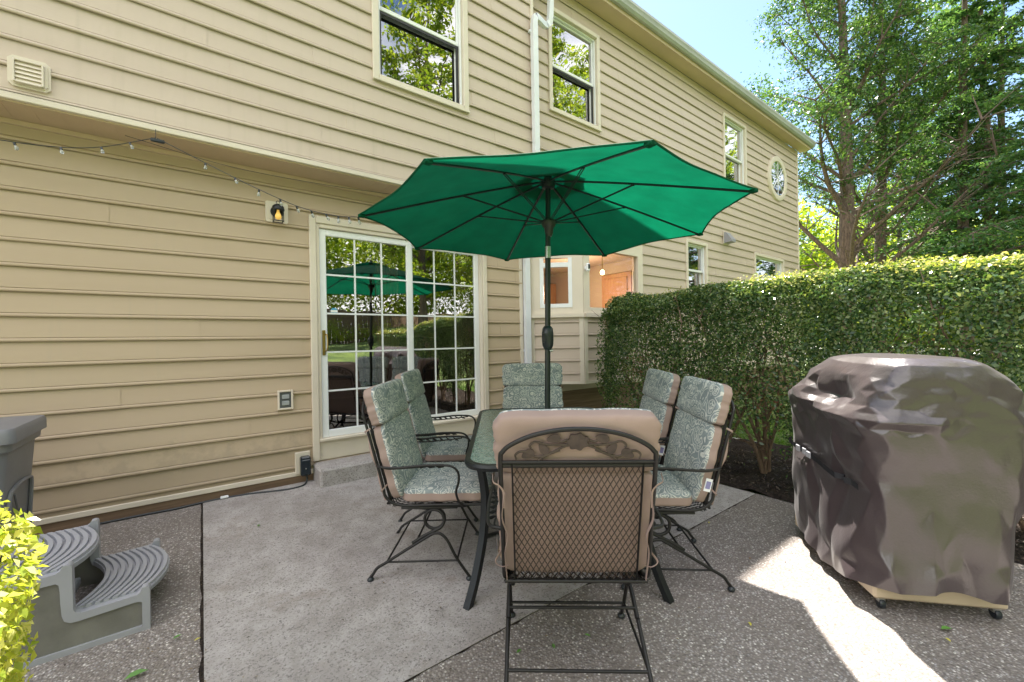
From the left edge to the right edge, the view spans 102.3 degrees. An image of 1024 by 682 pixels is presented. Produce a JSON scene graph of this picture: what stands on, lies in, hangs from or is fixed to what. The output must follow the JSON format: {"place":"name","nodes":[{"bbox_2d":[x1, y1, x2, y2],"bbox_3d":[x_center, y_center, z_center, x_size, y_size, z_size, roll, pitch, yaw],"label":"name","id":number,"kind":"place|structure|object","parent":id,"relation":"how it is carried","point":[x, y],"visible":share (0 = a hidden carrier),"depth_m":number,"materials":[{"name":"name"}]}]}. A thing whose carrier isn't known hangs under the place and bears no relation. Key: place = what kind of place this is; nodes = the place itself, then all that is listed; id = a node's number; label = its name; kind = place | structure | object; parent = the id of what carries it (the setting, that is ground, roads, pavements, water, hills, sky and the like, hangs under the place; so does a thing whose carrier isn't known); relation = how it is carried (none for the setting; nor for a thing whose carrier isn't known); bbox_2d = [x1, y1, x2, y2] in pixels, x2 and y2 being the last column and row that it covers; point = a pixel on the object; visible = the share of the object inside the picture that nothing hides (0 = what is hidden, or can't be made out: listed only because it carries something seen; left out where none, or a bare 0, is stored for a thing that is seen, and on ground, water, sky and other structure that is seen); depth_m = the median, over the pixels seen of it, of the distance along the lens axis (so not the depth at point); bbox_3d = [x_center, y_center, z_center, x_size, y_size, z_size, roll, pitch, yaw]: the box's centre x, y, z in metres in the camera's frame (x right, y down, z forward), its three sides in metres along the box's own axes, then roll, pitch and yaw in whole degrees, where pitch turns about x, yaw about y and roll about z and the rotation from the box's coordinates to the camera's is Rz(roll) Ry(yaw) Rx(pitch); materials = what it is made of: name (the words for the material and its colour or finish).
{"place":"outdoors","nodes":[
{"label":"outdoors","id":0,"kind":"place"},
{"bbox_2d":[357,337,440,418],"bbox_3d":[-1.655,0.519,6.173,1.250,1.140,0.070,-1,0,-37],"label":"stair railing","id":1,"kind":"object","parent":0,"point":[429,393],"visible":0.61,"depth_m":6.31,"materials":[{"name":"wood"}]},
{"bbox_2d":[203,461,754,681],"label":"concrete patio","id":2,"kind":"structure","parent":0,"point":[289,639],"depth_m":2.27,"materials":[{"name":"grey concrete"}]},
{"bbox_2d":[61,475,307,530],"bbox_3d":[-2.749,1.270,3.070,2.253,0.092,0.138,-1,0,-37],"label":"power cord","id":3,"kind":"object","parent":2,"relation":"on","point":[171,509],"visible":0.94,"depth_m":3.30,"materials":[{"name":"grey plastic"}]},
{"bbox_2d":[313,452,443,487],"bbox_3d":[-0.915,1.265,4.383,2.140,0.290,0.300,-1,0,-37],"label":"door step","id":4,"kind":"object","parent":2,"relation":"on","point":[328,473],"depth_m":3.79,"materials":[{"name":"concrete"}]},
{"bbox_2d":[361,379,494,581],"bbox_3d":[-0.493,0.805,2.603,0.751,1.105,0.694,-1,0,0],"label":"glider chair","id":5,"kind":"object","parent":2,"relation":"on","point":[408,475],"visible":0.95,"depth_m":2.37,"materials":[{"name":"fabric"}]},
{"bbox_2d":[395,369,478,521],"bbox_3d":[-0.521,0.783,3.312,0.751,1.105,0.694,-1,0,-1],"label":"glider chair","id":6,"kind":"object","parent":2,"relation":"on","point":[423,425],"visible":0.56,"depth_m":3.12,"materials":[{"name":"fabric"}]},
{"bbox_2d":[500,363,562,408],"bbox_3d":[0.196,0.770,3.767,0.694,1.105,0.751,-1,0,2],"label":"glider chair","id":7,"kind":"object","parent":2,"relation":"on","point":[524,383],"visible":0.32,"depth_m":3.98,"materials":[{"name":"fabric"}]},
{"bbox_2d":[358,139,757,408],"bbox_3d":[0.285,0.043,3.027,2.440,2.600,2.440,-1,0,-37],"label":"patio umbrella","id":8,"kind":"object","parent":2,"relation":"on","point":[604,200],"visible":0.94,"depth_m":3.00,"materials":[{"name":"green fabric"}]},
{"bbox_2d":[463,407,673,610],"bbox_3d":[0.263,0.980,2.982,1.083,0.720,1.813,-1,0,-2],"label":"patio table","id":9,"kind":"object","parent":2,"relation":"on","point":[480,458],"visible":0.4,"depth_m":2.20,"materials":[{"name":"black metal"}]},
{"bbox_2d":[639,369,681,530],"bbox_3d":[0.855,0.780,3.164,0.751,1.105,0.694,-1,0,2],"label":"glider chair","id":10,"kind":"object","parent":2,"relation":"on","point":[660,392],"visible":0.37,"depth_m":2.92,"materials":[{"name":"fabric"}]},
{"bbox_2d":[22,484,1023,681],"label":"aggregate patio","id":11,"kind":"structure","parent":0,"point":[806,611],"depth_m":1.91,"materials":[{"name":"grey concrete"}]},
{"bbox_2d":[0,415,46,538],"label":"hot tub","id":12,"kind":"object","parent":11,"relation":"on","point":[19,435],"visible":0.52,"depth_m":2.28,"materials":[{"name":"grey plastic"}]},
{"bbox_2d":[0,490,48,681],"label":"yellow shrub","id":13,"kind":"object","parent":11,"relation":"on","point":[16,612],"visible":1,"depth_m":0.79,"materials":[{"name":"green plant"}]},
{"bbox_2d":[0,518,169,668],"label":"plastic steps","id":14,"kind":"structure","parent":11,"relation":"on","point":[115,604],"depth_m":1.92,"materials":[{"name":"grey plastic"}]},
{"bbox_2d":[124,669,147,679],"bbox_3d":[-1.540,1.362,1.689,0.075,0.010,0.033,-1,0,-43],"label":"fallen leaf","id":15,"kind":"object","parent":11,"relation":"on","point":[134,673],"visible":1,"depth_m":1.69,"materials":[{"name":"green plant"}]},
{"bbox_2d":[64,480,803,681],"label":"leaf litter","id":16,"kind":"object","parent":11,"relation":"on","point":[412,599],"visible":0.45,"depth_m":2.12,"materials":[{"name":"brown plant"}]},
{"bbox_2d":[199,494,754,681],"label":"joint dirt","id":17,"kind":"structure","parent":11,"relation":"on","point":[201,667],"depth_m":2.05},
{"bbox_2d":[486,408,663,681],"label":"glider chair","id":18,"kind":"object","parent":11,"relation":"on","point":[576,491],"visible":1,"depth_m":1.49,"materials":[{"name":"fabric"}]},
{"bbox_2d":[621,376,734,591],"bbox_3d":[0.857,0.782,2.479,0.751,1.105,0.694,-1,0,4],"label":"glider chair","id":19,"kind":"object","parent":11,"relation":"on","point":[688,468],"visible":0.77,"depth_m":2.23,"materials":[{"name":"fabric"}]},
{"bbox_2d":[788,353,1023,619],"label":"covered grill","id":20,"kind":"object","parent":11,"relation":"on","point":[908,475],"visible":1,"depth_m":1.95,"materials":[{"name":"grey"}]},
{"bbox_2d":[731,412,792,455],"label":"grass","id":21,"kind":"structure","parent":0,"point":[776,439],"depth_m":5.85,"materials":[{"name":"green plant"}]},
{"bbox_2d":[632,0,1023,245],"label":"sky","id":22,"kind":"structure","parent":0,"point":[721,31],"materials":[{"name":"blue"}]},
{"bbox_2d":[719,336,1023,503],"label":"ground","id":23,"kind":"structure","parent":0,"point":[786,431],"depth_m":6.53,"materials":[{"name":"black soil"}]},
{"bbox_2d":[0,0,815,534],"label":"house","id":24,"kind":"structure","parent":23,"relation":"on","point":[172,322],"depth_m":3.62,"materials":[{"name":"beige"}]},
{"bbox_2d":[7,54,51,93],"bbox_3d":[-3.042,-1.684,2.600,0.184,0.190,0.056,-1,0,-37],"label":"wall vent","id":25,"kind":"object","parent":24,"relation":"attached to","point":[29,74],"depth_m":2.59,"materials":[{"name":"beige plastic"}]},
{"bbox_2d":[0,129,386,224],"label":"string lights","id":26,"kind":"object","parent":24,"relation":"hanging from","point":[102,151],"visible":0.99,"depth_m":2.93,"materials":[{"name":"grey plastic"}]},
{"bbox_2d":[265,200,287,223],"bbox_3d":[-2.067,-1.142,3.640,0.176,0.196,0.155,-1,0,-37],"label":"wall lantern","id":27,"kind":"object","parent":24,"relation":"attached to","point":[276,212],"depth_m":3.64,"materials":[{"name":"black metal"}]},
{"bbox_2d":[277,390,292,409],"bbox_3d":[-2.043,0.531,3.720,0.124,0.175,0.028,-1,0,-37],"label":"outlet cover","id":28,"kind":"object","parent":24,"relation":"attached to","point":[284,399],"visible":1,"depth_m":3.71,"materials":[{"name":"grey plastic"}]},
{"bbox_2d":[295,450,310,475],"bbox_3d":[-1.907,1.124,3.771,0.125,0.210,0.101,-1,0,-37],"label":"outlet box","id":29,"kind":"object","parent":24,"relation":"attached to","point":[302,463],"visible":1,"depth_m":3.76,"materials":[{"name":"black plastic"}]},
{"bbox_2d":[308,214,488,461],"bbox_3d":[-1.123,-0.039,4.494,1.978,2.315,0.166,-1,0,-37],"label":"sliding door","id":30,"kind":"structure","parent":24,"relation":"in","point":[328,443],"depth_m":4.14,"materials":[{"name":"white plastic"}]},
{"bbox_2d":[371,0,470,113],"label":"window","id":31,"kind":"structure","parent":24,"relation":"in","point":[420,47],"depth_m":4.66,"materials":[{"name":"white plastic"}]},
{"bbox_2d":[375,243,474,410],"bbox_3d":[-0.943,-0.025,4.732,1.212,2.070,0.020,-1,0,-37],"label":"door curtain","id":32,"kind":"object","parent":24,"relation":"hanging from","point":[464,327],"depth_m":4.50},
{"bbox_2d":[544,283,555,303],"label":"kitchen cabinets","id":33,"kind":"object","parent":24,"relation":"in","point":[553,293],"visible":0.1,"depth_m":10.36,"materials":[{"name":"brown wood"}]},
{"bbox_2d":[547,7,601,131],"bbox_3d":[0.760,-3.924,6.224,1.170,1.580,0.605,-1,0,-37],"label":"window","id":34,"kind":"structure","parent":24,"relation":"in","point":[574,93],"depth_m":6.11,"materials":[{"name":"white plastic"}]},
{"bbox_2d":[585,263,589,270],"bbox_3d":[0.979,-0.958,5.368,0.056,0.105,0.076,-1,0,-37],"label":"security camera","id":35,"kind":"object","parent":24,"relation":"attached to","point":[587,267],"visible":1,"depth_m":5.34,"materials":[{"name":"white plastic"}]},
{"bbox_2d":[530,245,644,383],"bbox_3d":[1.299,-0.525,5.960,2.380,2.155,0.583,-1,0,-37],"label":"bay window","id":36,"kind":"structure","parent":24,"relation":"in","point":[574,323],"depth_m":5.42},
{"bbox_2d":[602,271,631,307],"bbox_3d":[2.265,-0.246,8.894,0.070,2.420,0.800,-1,0,-37],"label":"interior door","id":37,"kind":"structure","parent":24,"relation":"attached to","point":[617,284],"depth_m":8.87,"materials":[{"name":"brown wood"}]},
{"bbox_2d":[685,238,708,287],"bbox_3d":[3.537,-1.323,8.031,0.792,1.210,0.205,-1,0,-37],"label":"window","id":38,"kind":"structure","parent":24,"relation":"in","point":[696,254],"depth_m":8.10,"materials":[{"name":"white plastic"}]},
{"bbox_2d":[723,231,735,244],"bbox_3d":[4.533,-2.155,8.590,0.230,0.260,0.160,-1,0,-37],"label":"dryer vent","id":39,"kind":"object","parent":24,"relation":"attached to","point":[728,238],"visible":1,"depth_m":8.56,"materials":[{"name":"grey plastic"}]},
{"bbox_2d":[722,112,746,184],"bbox_3d":[4.798,-4.028,9.006,1.062,1.550,0.205,-1,0,-37],"label":"window","id":40,"kind":"structure","parent":24,"relation":"in","point":[734,133],"depth_m":9.09,"materials":[{"name":"white plastic"}]},
{"bbox_2d":[753,252,784,300],"bbox_3d":[6.193,-1.509,10.027,1.682,1.080,0.205,-1,0,-37],"label":"window","id":41,"kind":"structure","parent":24,"relation":"in","point":[766,264],"depth_m":10.03,"materials":[{"name":"white plastic"}]},
{"bbox_2d":[767,156,786,200],"bbox_3d":[6.606,-4.035,10.253,1.110,1.110,0.062,-1,0,-37],"label":"round window","id":42,"kind":"structure","parent":24,"relation":"in","point":[776,174],"depth_m":10.21,"materials":[{"name":"glass"}]},
{"bbox_2d":[663,435,1023,564],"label":"mulch bed","id":43,"kind":"object","parent":23,"relation":"on","point":[750,473],"visible":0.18,"depth_m":3.95,"materials":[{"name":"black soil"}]},
{"bbox_2d":[594,250,1023,529],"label":"hedge","id":44,"kind":"object","parent":43,"relation":"on","point":[980,279],"visible":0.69,"depth_m":3.47,"materials":[{"name":"green plant"}]},
{"bbox_2d":[740,0,1022,355],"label":"tree","id":45,"kind":"object","parent":23,"relation":"on","point":[848,249],"visible":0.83,"depth_m":13.65,"materials":[{"name":"green plant"}]},
{"bbox_2d":[784,0,1022,352],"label":"tree","id":46,"kind":"object","parent":23,"relation":"on","point":[879,257],"visible":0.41,"depth_m":14.59,"materials":[{"name":"green plant"}]},
{"bbox_2d":[855,33,954,353],"bbox_3d":[19.723,-7.174,20.798,5.726,16.277,5.126,-1,0,-37],"label":"tree","id":47,"kind":"object","parent":23,"relation":"on","point":[870,188],"visible":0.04,"depth_m":20.89,"materials":[{"name":"green plant"}]},
{"bbox_2d":[798,180,1023,358],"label":"distant woods","id":48,"kind":"object","parent":23,"relation":"on","point":[819,257],"visible":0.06,"depth_m":24.09,"materials":[{"name":"green plant"}]},
{"bbox_2d":[837,0,1019,354],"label":"tree","id":49,"kind":"object","parent":23,"relation":"on","point":[921,160],"visible":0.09,"depth_m":18.84,"materials":[{"name":"green plant"}]},
{"bbox_2d":[857,0,1023,360],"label":"tree","id":50,"kind":"object","parent":23,"relation":"on","point":[956,13],"visible":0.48,"depth_m":14.58,"materials":[{"name":"green plant"}]},
{"bbox_2d":[887,0,1023,365],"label":"tree","id":51,"kind":"object","parent":23,"relation":"on","point":[1001,63],"visible":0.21,"depth_m":15.46,"materials":[{"name":"green plant"}]},
{"bbox_2d":[903,77,1023,311],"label":"tree","id":52,"kind":"object","parent":23,"relation":"on","point":[1012,226],"visible":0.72,"depth_m":10.98,"materials":[{"name":"green plant"}]},
{"bbox_2d":[905,0,1023,368],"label":"tree","id":53,"kind":"object","parent":23,"relation":"on","point":[994,10],"visible":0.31,"depth_m":15.03,"materials":[{"name":"green plant"}]},
{"bbox_2d":[812,344,979,358],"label":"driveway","id":54,"kind":"structure","parent":0,"point":[921,351],"depth_m":27.48,"materials":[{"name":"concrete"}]}
]}

